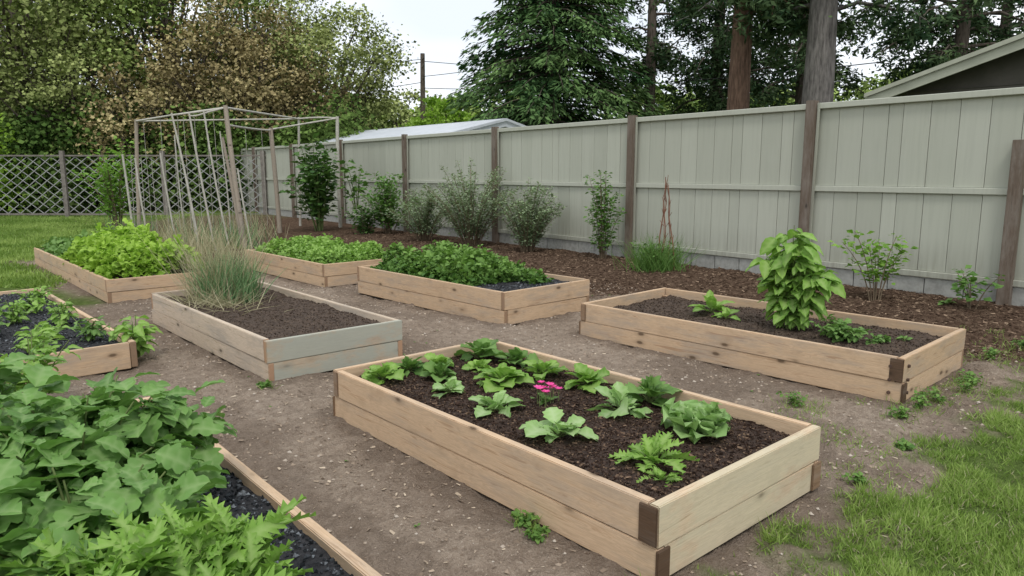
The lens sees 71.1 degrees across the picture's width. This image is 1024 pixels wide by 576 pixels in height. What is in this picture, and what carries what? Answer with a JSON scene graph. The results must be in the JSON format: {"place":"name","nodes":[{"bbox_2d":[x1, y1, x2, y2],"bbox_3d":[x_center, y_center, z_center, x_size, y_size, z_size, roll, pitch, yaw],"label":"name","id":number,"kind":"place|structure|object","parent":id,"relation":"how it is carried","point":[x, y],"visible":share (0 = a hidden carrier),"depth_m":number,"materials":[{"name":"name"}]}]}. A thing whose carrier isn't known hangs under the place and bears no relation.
{"place":"outdoors","nodes":[
{"label":"outdoors","id":0,"kind":"place"},
{"bbox_2d":[0,209,259,287],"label":"back lawn","id":1,"kind":"structure","parent":0,"point":[7,228],"depth_m":16.56,"materials":[{"name":"green plant"}]},
{"bbox_2d":[132,213,292,314],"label":"ornamental grass","id":2,"kind":"object","parent":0,"point":[217,285],"depth_m":6.66,"materials":[{"name":"green plant"}]},
{"bbox_2d":[0,177,1023,575],"bbox_3d":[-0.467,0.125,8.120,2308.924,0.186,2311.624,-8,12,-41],"label":"ground","id":3,"kind":"structure","parent":0,"point":[524,557],"depth_m":4.16,"materials":[{"name":"brown soil"}]},
{"bbox_2d":[0,113,46,212],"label":"garden bushes","id":4,"kind":"object","parent":3,"relation":"on","point":[6,198],"visible":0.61,"depth_m":24.70,"materials":[{"name":"green plant"}]},
{"bbox_2d":[0,321,82,402],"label":"bean plant","id":5,"kind":"object","parent":3,"relation":"on","point":[47,350],"visible":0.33,"depth_m":4.45,"materials":[{"name":"green plant"}]},
{"bbox_2d":[0,288,137,383],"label":"raised garden bed","id":6,"kind":"object","parent":3,"relation":"on","point":[98,354],"visible":0.42,"depth_m":5.42,"materials":[{"name":"brown wood"}]},
{"bbox_2d":[0,299,35,325],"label":"bean plant","id":7,"kind":"object","parent":6,"relation":"on","point":[13,317],"visible":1,"depth_m":6.16,"materials":[{"name":"green plant"}]},
{"bbox_2d":[1,297,53,312],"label":"bean plant","id":8,"kind":"object","parent":6,"relation":"on","point":[36,306],"visible":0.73,"depth_m":6.70,"materials":[{"name":"green plant"}]},
{"bbox_2d":[9,285,57,302],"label":"bean plant","id":9,"kind":"object","parent":6,"relation":"on","point":[38,294],"visible":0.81,"depth_m":7.16,"materials":[{"name":"green plant"}]},
{"bbox_2d":[11,329,67,354],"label":"bean plant","id":10,"kind":"object","parent":6,"relation":"on","point":[22,344],"visible":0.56,"depth_m":5.21,"materials":[{"name":"green plant"}]},
{"bbox_2d":[14,322,75,341],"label":"bean plant","id":11,"kind":"object","parent":6,"relation":"on","point":[59,327],"visible":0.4,"depth_m":5.58,"materials":[{"name":"green plant"}]},
{"bbox_2d":[45,298,78,325],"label":"bean plant","id":12,"kind":"object","parent":6,"relation":"on","point":[62,318],"visible":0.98,"depth_m":6.13,"materials":[{"name":"green plant"}]},
{"bbox_2d":[69,315,109,340],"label":"bean plant","id":13,"kind":"object","parent":6,"relation":"on","point":[92,332],"visible":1,"depth_m":5.55,"materials":[{"name":"green plant"}]},
{"bbox_2d":[0,12,183,211],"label":"plum tree","id":14,"kind":"object","parent":3,"relation":"on","point":[70,68],"visible":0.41,"depth_m":25.27,"materials":[{"name":"green plant"}]},
{"bbox_2d":[0,0,188,209],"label":"maple tree","id":15,"kind":"object","parent":3,"relation":"on","point":[29,8],"visible":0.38,"depth_m":25.68,"materials":[{"name":"green plant"}]},
{"bbox_2d":[71,136,144,225],"bbox_3d":[-10.810,-2.855,19.276,1.682,2.449,1.391,4,10,24],"label":"garden sapling","id":16,"kind":"object","parent":3,"relation":"on","point":[111,188],"visible":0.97,"depth_m":19.20,"materials":[{"name":"green plant"}]},
{"bbox_2d":[34,247,199,302],"bbox_3d":[-5.651,-0.303,10.201,1.265,0.271,4.752,-8,12,-41],"label":"raised garden bed","id":17,"kind":"object","parent":3,"relation":"on","point":[119,289],"visible":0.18,"depth_m":8.46,"materials":[{"name":"brown wood"}]},
{"bbox_2d":[36,229,91,259],"bbox_3d":[-6.636,-0.727,11.252,1.252,0.413,1.799,-8,12,-41],"label":"herb crop","id":18,"kind":"object","parent":17,"relation":"on","point":[60,245],"visible":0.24,"depth_m":10.96,"materials":[{"name":"green plant"}]},
{"bbox_2d":[57,218,206,278],"bbox_3d":[-5.144,-0.575,9.575,1.292,0.622,2.869,-8,12,-41],"label":"lettuce crop","id":19,"kind":"object","parent":17,"relation":"on","point":[109,253],"visible":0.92,"depth_m":8.85,"materials":[{"name":"green plant"}]},
{"bbox_2d":[107,315,162,357],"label":"squash plant","id":20,"kind":"object","parent":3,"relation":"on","point":[139,335],"visible":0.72,"depth_m":5.58,"materials":[{"name":"green plant"}]},
{"bbox_2d":[0,151,288,216],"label":"diamond fence","id":21,"kind":"object","parent":3,"relation":"on","point":[64,177],"visible":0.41,"depth_m":23.75,"materials":[{"name":"grey metal"}]},
{"bbox_2d":[71,61,220,210],"bbox_3d":[-13.187,-5.467,26.436,5.525,5.652,5.143,-8,12,-41],"label":"plum tree","id":22,"kind":"object","parent":3,"relation":"on","point":[153,101],"visible":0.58,"depth_m":24.97,"materials":[{"name":"green plant"}]},
{"bbox_2d":[22,0,299,205],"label":"maple tree","id":23,"kind":"object","parent":3,"relation":"on","point":[139,15],"visible":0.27,"depth_m":27.16,"materials":[{"name":"green plant"}]},
{"bbox_2d":[91,206,289,261],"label":"tall grass","id":24,"kind":"structure","parent":3,"relation":"on","point":[165,235],"depth_m":13.96,"materials":[{"name":"beige plant"}]},
{"bbox_2d":[0,88,385,212],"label":"hedge","id":25,"kind":"object","parent":3,"relation":"on","point":[31,139],"visible":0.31,"depth_m":25.31,"materials":[{"name":"green plant"}]},
{"bbox_2d":[121,105,341,250],"bbox_3d":[-5.867,-2.436,15.727,4.659,2.946,4.466,-4,10,-23],"label":"garden trellis","id":26,"kind":"object","parent":3,"relation":"on","point":[236,201],"visible":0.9,"depth_m":14.31,"materials":[{"name":"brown wood"}]},
{"bbox_2d":[114,0,365,193],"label":"cherry tree","id":27,"kind":"object","parent":3,"relation":"on","point":[251,95],"visible":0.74,"depth_m":27.11,"materials":[{"name":"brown plant"}]},
{"bbox_2d":[135,397,381,575],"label":"raised garden bed","id":28,"kind":"object","parent":3,"relation":"on","point":[318,549],"visible":0.08,"depth_m":2.68,"materials":[{"name":"brown wood"}]},
{"bbox_2d":[0,341,67,403],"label":"tomatillo plant","id":29,"kind":"object","parent":28,"relation":"on","point":[11,365],"visible":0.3,"depth_m":3.19,"materials":[{"name":"green plant"}]},
{"bbox_2d":[0,516,184,575],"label":"mustard plant","id":30,"kind":"object","parent":28,"relation":"on","point":[52,551],"visible":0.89,"depth_m":1.92,"materials":[{"name":"green plant"}]},
{"bbox_2d":[0,435,231,575],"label":"tomatillo plant","id":31,"kind":"object","parent":28,"relation":"on","point":[67,499],"visible":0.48,"depth_m":2.16,"materials":[{"name":"green plant"}]},
{"bbox_2d":[0,363,236,489],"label":"tomatillo plant","id":32,"kind":"object","parent":28,"relation":"on","point":[169,429],"visible":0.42,"depth_m":2.60,"materials":[{"name":"green plant"}]},
{"bbox_2d":[76,493,315,575],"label":"mustard plant","id":33,"kind":"object","parent":28,"relation":"on","point":[220,541],"visible":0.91,"depth_m":2.03,"materials":[{"name":"green plant"}]},
{"bbox_2d":[174,0,348,137],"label":"birch tree","id":34,"kind":"object","parent":3,"relation":"on","point":[254,26],"visible":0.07,"depth_m":38.16,"materials":[{"name":"green plant"}]},
{"bbox_2d":[151,281,402,380],"bbox_3d":[-2.196,0.295,6.361,1.120,0.306,2.753,-8,12,-41],"label":"raised garden bed","id":35,"kind":"object","parent":3,"relation":"on","point":[309,334],"visible":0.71,"depth_m":5.63,"materials":[{"name":"brown wood"}]},
{"bbox_2d":[192,0,419,142],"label":"cherry tree","id":36,"kind":"object","parent":3,"relation":"on","point":[370,86],"visible":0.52,"depth_m":31.04,"materials":[{"name":"green plant"}]},
{"bbox_2d":[279,132,347,230],"bbox_3d":[-4.669,-2.442,16.718,1.548,2.341,1.737,-8,12,-41],"label":"climbing bean vine","id":37,"kind":"object","parent":3,"relation":"on","point":[316,196],"visible":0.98,"depth_m":16.64,"materials":[{"name":"green plant"}]},
{"bbox_2d":[244,249,382,286],"bbox_3d":[-2.783,-0.364,10.494,1.262,0.305,2.506,-8,12,-42],"label":"raised garden bed","id":38,"kind":"object","parent":3,"relation":"on","point":[330,274],"visible":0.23,"depth_m":9.52,"materials":[{"name":"brown wood"}]},
{"bbox_2d":[253,233,385,263],"bbox_3d":[-2.792,-0.593,10.457,1.224,0.335,2.412,-8,12,-41],"label":"herb crop","id":39,"kind":"object","parent":38,"relation":"on","point":[324,249],"visible":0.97,"depth_m":10.02,"materials":[{"name":"green plant"}]},
{"bbox_2d":[333,158,369,208],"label":"climbing bean vine","id":40,"kind":"object","parent":3,"relation":"on","point":[356,203],"visible":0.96,"depth_m":16.94,"materials":[{"name":"green plant"}]},
{"bbox_2d":[323,72,397,130],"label":"alder tree","id":41,"kind":"object","parent":3,"relation":"on","point":[390,122],"visible":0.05,"depth_m":54.15,"materials":[{"name":"green plant"}]},
{"bbox_2d":[337,203,393,233],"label":"garden bush","id":42,"kind":"object","parent":3,"relation":"on","point":[362,221],"visible":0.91,"depth_m":15.84,"materials":[{"name":"green plant"}]},
{"bbox_2d":[355,171,420,233],"bbox_3d":[-2.889,-1.892,16.011,1.354,1.417,1.476,5,10,26],"label":"berry bush","id":43,"kind":"object","parent":3,"relation":"on","point":[388,202],"visible":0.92,"depth_m":15.83,"materials":[{"name":"green plant"}]},
{"bbox_2d":[372,86,447,129],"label":"alder tree","id":44,"kind":"object","parent":3,"relation":"on","point":[403,115],"visible":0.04,"depth_m":55.44,"materials":[{"name":"green plant"}]},
{"bbox_2d":[295,118,525,144],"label":"garden shed","id":45,"kind":"structure","parent":3,"relation":"on","point":[445,128],"depth_m":22.39,"materials":[{"name":"white metal"}]},
{"bbox_2d":[380,188,461,240],"bbox_3d":[-1.789,-1.511,14.687,1.703,1.086,1.610,-8,12,-41],"label":"lavender shrub","id":46,"kind":"object","parent":3,"relation":"on","point":[422,224],"visible":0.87,"depth_m":14.52,"materials":[{"name":"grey plant"}]},
{"bbox_2d":[420,53,425,119],"bbox_3d":[-4.844,-8.734,39.032,0.332,7.802,0.494,-1,9,-4],"label":"utility pole","id":47,"kind":"object","parent":3,"relation":"on","point":[422,78],"visible":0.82,"depth_m":38.66,"materials":[{"name":"brown wood"}]},
{"bbox_2d":[215,17,883,91],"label":"power lines","id":48,"kind":"object","parent":47,"relation":"attached to","point":[611,45],"visible":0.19,"depth_m":29.45,"materials":[{"name":"metal"}]},
{"bbox_2d":[398,92,478,126],"bbox_3d":[-3.600,-7.439,37.657,4.692,5.897,5.214,-1,9,-6],"label":"birch tree","id":49,"kind":"object","parent":3,"relation":"on","point":[436,105],"visible":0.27,"depth_m":36.66,"materials":[{"name":"green plant"}]},
{"bbox_2d":[2,77,890,187],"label":"distant trees","id":50,"kind":"object","parent":3,"relation":"on","point":[658,90],"visible":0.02,"depth_m":69.45,"materials":[{"name":"green plant"}]},
{"bbox_2d":[419,157,524,246],"bbox_3d":[-0.724,-1.591,13.353,2.064,1.664,1.872,-8,12,-41],"label":"lavender shrub","id":51,"kind":"object","parent":3,"relation":"on","point":[475,227],"visible":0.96,"depth_m":13.28,"materials":[{"name":"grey plant"}]},
{"bbox_2d":[357,264,589,323],"bbox_3d":[-0.527,-0.015,8.215,1.246,0.336,2.653,-8,12,-43],"label":"raised garden bed","id":52,"kind":"object","parent":3,"relation":"on","point":[514,302],"visible":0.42,"depth_m":7.43,"materials":[{"name":"brown wood"}]},
{"bbox_2d":[370,239,541,285],"bbox_3d":[-0.718,-0.330,8.367,1.189,0.437,2.032,-8,12,-41],"label":"kale crop","id":53,"kind":"object","parent":52,"relation":"on","point":[470,265],"visible":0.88,"depth_m":7.93,"materials":[{"name":"green plant"}]},
{"bbox_2d":[483,256,554,283],"bbox_3d":[0.039,-0.192,7.731,0.821,0.325,0.512,-8,12,-41],"label":"kale crop","id":54,"kind":"object","parent":52,"relation":"on","point":[539,278],"visible":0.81,"depth_m":7.67,"materials":[{"name":"green plant"}]},
{"bbox_2d":[489,177,567,251],"bbox_3d":[0.333,-1.233,12.255,1.222,1.303,1.079,-8,12,-41],"label":"lavender shrub","id":55,"kind":"object","parent":3,"relation":"on","point":[527,231],"visible":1,"depth_m":12.15,"materials":[{"name":"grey plant"}]},
{"bbox_2d":[61,265,1023,573],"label":"wood chips","id":56,"kind":"object","parent":3,"relation":"on","point":[429,471],"visible":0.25,"depth_m":3.78,"materials":[{"name":"brown wood"}]},
{"bbox_2d":[73,282,1021,575],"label":"stones","id":57,"kind":"object","parent":3,"relation":"on","point":[517,542],"visible":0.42,"depth_m":4.47,"materials":[{"name":"grey gravel"}]},
{"bbox_2d":[445,0,674,125],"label":"spruce tree","id":58,"kind":"object","parent":3,"relation":"on","point":[549,58],"visible":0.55,"depth_m":25.84,"materials":[{"name":"green plant"}]},
{"bbox_2d":[108,289,1023,575],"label":"weeds","id":59,"kind":"object","parent":3,"relation":"on","point":[536,529],"visible":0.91,"depth_m":4.42,"materials":[{"name":"green plant"}]},
{"bbox_2d":[332,339,820,575],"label":"raised garden bed","id":60,"kind":"object","parent":3,"relation":"on","point":[751,468],"visible":0.65,"depth_m":3.17,"materials":[{"name":"brown wood"}]},
{"bbox_2d":[361,362,403,384],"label":"lettuce plant","id":61,"kind":"object","parent":60,"relation":"on","point":[385,371],"visible":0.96,"depth_m":4.21,"materials":[{"name":"green plant"}]},
{"bbox_2d":[395,353,427,376],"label":"chard seedling","id":62,"kind":"object","parent":60,"relation":"on","point":[407,363],"visible":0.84,"depth_m":4.40,"materials":[{"name":"green plant"}]},
{"bbox_2d":[419,359,456,381],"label":"chard seedling","id":63,"kind":"object","parent":60,"relation":"on","point":[433,369],"visible":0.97,"depth_m":4.24,"materials":[{"name":"green plant"}]},
{"bbox_2d":[424,352,453,366],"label":"lettuce plant","id":64,"kind":"object","parent":60,"relation":"on","point":[431,356],"visible":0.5,"depth_m":4.53,"materials":[{"name":"green plant"}]},
{"bbox_2d":[431,376,465,398],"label":"squash seedling","id":65,"kind":"object","parent":60,"relation":"on","point":[452,383],"visible":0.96,"depth_m":3.98,"materials":[{"name":"green plant"}]},
{"bbox_2d":[462,359,491,372],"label":"lettuce plant","id":66,"kind":"object","parent":60,"relation":"on","point":[478,365],"visible":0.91,"depth_m":4.46,"materials":[{"name":"green plant"}]},
{"bbox_2d":[454,338,506,361],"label":"chard seedling","id":67,"kind":"object","parent":60,"relation":"on","point":[482,347],"visible":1,"depth_m":4.73,"materials":[{"name":"green plant"}]},
{"bbox_2d":[468,390,525,417],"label":"squash seedling","id":68,"kind":"object","parent":60,"relation":"on","point":[501,399],"visible":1,"depth_m":3.66,"materials":[{"name":"green plant"}]},
{"bbox_2d":[473,362,534,392],"bbox_3d":[-0.085,0.506,4.161,0.310,0.151,0.380,-5,10,-27],"label":"lettuce","id":69,"kind":"object","parent":60,"relation":"on","point":[504,374],"visible":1,"depth_m":4.10,"materials":[{"name":"green plant"}]},
{"bbox_2d":[493,347,538,368],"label":"chard seedling","id":70,"kind":"object","parent":60,"relation":"on","point":[516,355],"visible":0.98,"depth_m":4.57,"materials":[{"name":"green plant"}]},
{"bbox_2d":[521,359,568,380],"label":"lettuce plant","id":71,"kind":"object","parent":60,"relation":"on","point":[546,367],"visible":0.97,"depth_m":4.30,"materials":[{"name":"green plant"}]},
{"bbox_2d":[531,380,561,406],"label":"pink flower","id":72,"kind":"object","parent":60,"relation":"on","point":[546,398],"visible":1,"depth_m":3.82,"materials":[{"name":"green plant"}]},
{"bbox_2d":[518,407,598,442],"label":"squash seedling","id":73,"kind":"object","parent":60,"relation":"on","point":[535,428],"visible":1,"depth_m":3.32,"materials":[{"name":"green plant"}]},
{"bbox_2d":[564,363,609,392],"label":"lettuce plant","id":74,"kind":"object","parent":60,"relation":"on","point":[587,375],"visible":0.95,"depth_m":4.09,"materials":[{"name":"green plant"}]},
{"bbox_2d":[584,381,652,418],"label":"squash seedling","id":75,"kind":"object","parent":60,"relation":"on","point":[616,395],"visible":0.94,"depth_m":3.67,"materials":[{"name":"green plant"}]},
{"bbox_2d":[624,375,681,406],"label":"chard seedling","id":76,"kind":"object","parent":60,"relation":"on","point":[655,388],"visible":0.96,"depth_m":3.82,"materials":[{"name":"green plant"}]},
{"bbox_2d":[608,431,699,473],"bbox_3d":[0.631,0.679,3.033,0.395,0.158,0.383,-8,12,-41],"label":"radish plant","id":77,"kind":"object","parent":60,"relation":"on","point":[653,446],"visible":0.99,"depth_m":3.02,"materials":[{"name":"green plant"}]},
{"bbox_2d":[636,466,682,486],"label":"radish plant","id":78,"kind":"object","parent":60,"relation":"on","point":[660,474],"visible":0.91,"depth_m":2.83,"materials":[{"name":"green plant"}]},
{"bbox_2d":[660,397,732,443],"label":"lettuce plant","id":79,"kind":"object","parent":60,"relation":"on","point":[690,419],"visible":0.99,"depth_m":3.30,"materials":[{"name":"green plant"}]},
{"bbox_2d":[583,170,626,258],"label":"climbing rose","id":80,"kind":"object","parent":3,"relation":"on","point":[604,223],"visible":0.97,"depth_m":11.21,"materials":[{"name":"green plant"}]},
{"bbox_2d":[241,87,1023,305],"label":"board fence","id":81,"kind":"object","parent":3,"relation":"on","point":[937,180],"visible":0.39,"depth_m":9.44,"materials":[{"name":"green paint"}]},
{"bbox_2d":[269,230,1023,367],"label":"bark mulch","id":82,"kind":"object","parent":3,"relation":"on","point":[836,301],"visible":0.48,"depth_m":8.91,"materials":[{"name":"brown wood"}]},
{"bbox_2d":[603,231,704,272],"bbox_3d":[1.996,-0.524,10.023,1.466,0.612,1.411,2,9,15],"label":"daylily clump","id":83,"kind":"object","parent":3,"relation":"on","point":[642,265],"visible":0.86,"depth_m":9.99,"materials":[{"name":"green plant"}]},
{"bbox_2d":[629,236,684,268],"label":"daylily clump","id":84,"kind":"object","parent":3,"relation":"on","point":[660,253],"visible":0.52,"depth_m":10.05,"materials":[{"name":"green plant"}]},
{"bbox_2d":[588,0,726,115],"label":"pine tree","id":85,"kind":"object","parent":3,"relation":"on","point":[653,44],"visible":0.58,"depth_m":28.49,"materials":[{"name":"green plant"}]},
{"bbox_2d":[659,177,674,269],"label":"dry twig plant","id":86,"kind":"object","parent":3,"relation":"on","point":[664,206],"visible":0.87,"depth_m":10.05,"materials":[{"name":"brown plant"}]},
{"bbox_2d":[643,0,795,114],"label":"pine tree","id":87,"kind":"object","parent":3,"relation":"on","point":[703,91],"visible":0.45,"depth_m":28.85,"materials":[{"name":"green plant"}]},
{"bbox_2d":[645,0,868,109],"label":"pine tree","id":88,"kind":"object","parent":3,"relation":"on","point":[738,96],"visible":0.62,"depth_m":20.89,"materials":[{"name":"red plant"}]},
{"bbox_2d":[579,287,965,403],"bbox_3d":[2.006,0.369,5.923,1.306,0.302,2.723,-8,12,-43],"label":"raised garden bed","id":89,"kind":"object","parent":3,"relation":"on","point":[666,320],"visible":0.79,"depth_m":5.41,"materials":[{"name":"brown wood"}]},
{"bbox_2d":[687,290,734,317],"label":"chard plant","id":90,"kind":"object","parent":89,"relation":"on","point":[712,303],"visible":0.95,"depth_m":6.30,"materials":[{"name":"green plant"}]},
{"bbox_2d":[711,307,740,320],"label":"chard plant","id":91,"kind":"object","parent":89,"relation":"on","point":[726,312],"visible":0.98,"depth_m":6.07,"materials":[{"name":"green plant"}]},
{"bbox_2d":[745,225,845,330],"bbox_3d":[2.271,-0.051,5.652,0.544,0.888,0.706,-8,12,-41],"label":"pepper plant","id":92,"kind":"object","parent":89,"relation":"on","point":[791,281],"visible":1,"depth_m":5.56,"materials":[{"name":"green plant"}]},
{"bbox_2d":[809,314,871,342],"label":"tomato seedling","id":93,"kind":"object","parent":89,"relation":"on","point":[838,330],"visible":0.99,"depth_m":5.23,"materials":[{"name":"green plant"}]},
{"bbox_2d":[865,333,891,344],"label":"tomato seedling","id":94,"kind":"object","parent":89,"relation":"on","point":[879,339],"visible":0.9,"depth_m":5.15,"materials":[{"name":"green plant"}]},
{"bbox_2d":[691,0,906,111],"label":"pine tree","id":95,"kind":"object","parent":3,"relation":"on","point":[797,79],"visible":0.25,"depth_m":26.81,"materials":[{"name":"green plant"}]},
{"bbox_2d":[665,0,991,103],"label":"pine tree","id":96,"kind":"object","parent":3,"relation":"on","point":[820,58],"visible":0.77,"depth_m":18.93,"materials":[{"name":"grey plant"}]},
{"bbox_2d":[828,229,917,300],"bbox_3d":[3.896,-0.244,7.809,0.900,0.795,0.594,4,10,23],"label":"apple sapling","id":97,"kind":"object","parent":3,"relation":"on","point":[880,264],"visible":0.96,"depth_m":7.72,"materials":[{"name":"green plant"}]},
{"bbox_2d":[842,48,969,100],"bbox_3d":[22.713,-9.201,38.924,9.819,9.036,9.996,-8,12,-41],"label":"alder tree","id":98,"kind":"object","parent":3,"relation":"on","point":[866,86],"visible":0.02,"depth_m":39.82,"materials":[{"name":"green plant"}]},
{"bbox_2d":[841,0,1023,84],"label":"pine tree","id":99,"kind":"object","parent":3,"relation":"on","point":[966,20],"visible":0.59,"depth_m":24.66,"materials":[{"name":"green plant"}]},
{"bbox_2d":[906,49,1023,95],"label":"walls","id":100,"kind":"structure","parent":3,"relation":"on","point":[1006,69],"depth_m":12.62,"materials":[{"name":"grey"}]},
{"bbox_2d":[868,38,1022,96],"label":"roof slope","id":101,"kind":"structure","parent":100,"relation":"on","point":[901,94],"depth_m":13.07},
{"bbox_2d":[864,33,1023,98],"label":"fascia","id":102,"kind":"structure","parent":101,"relation":"attached to","point":[984,57],"depth_m":12.53,"materials":[{"name":"paint"}]},
{"bbox_2d":[919,0,1023,54],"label":"pine tree","id":103,"kind":"object","parent":3,"relation":"on","point":[1005,6],"visible":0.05,"depth_m":29.62,"materials":[{"name":"green plant"}]},
{"bbox_2d":[951,265,1004,308],"bbox_3d":[4.638,0.021,7.223,0.408,0.456,0.528,-2,9,-14],"label":"apple sapling","id":104,"kind":"object","parent":3,"relation":"on","point":[963,282],"visible":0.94,"depth_m":7.22,"materials":[{"name":"green plant"}]},
{"bbox_2d":[0,0,1023,118],"label":"sky","id":105,"kind":"structure","parent":0,"point":[439,27],"materials":[{"name":"white"}]},
{"bbox_2d":[697,325,1023,575],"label":"lawn","id":106,"kind":"structure","parent":0,"point":[1008,496],"depth_m":3.02,"materials":[{"name":"green plant"}]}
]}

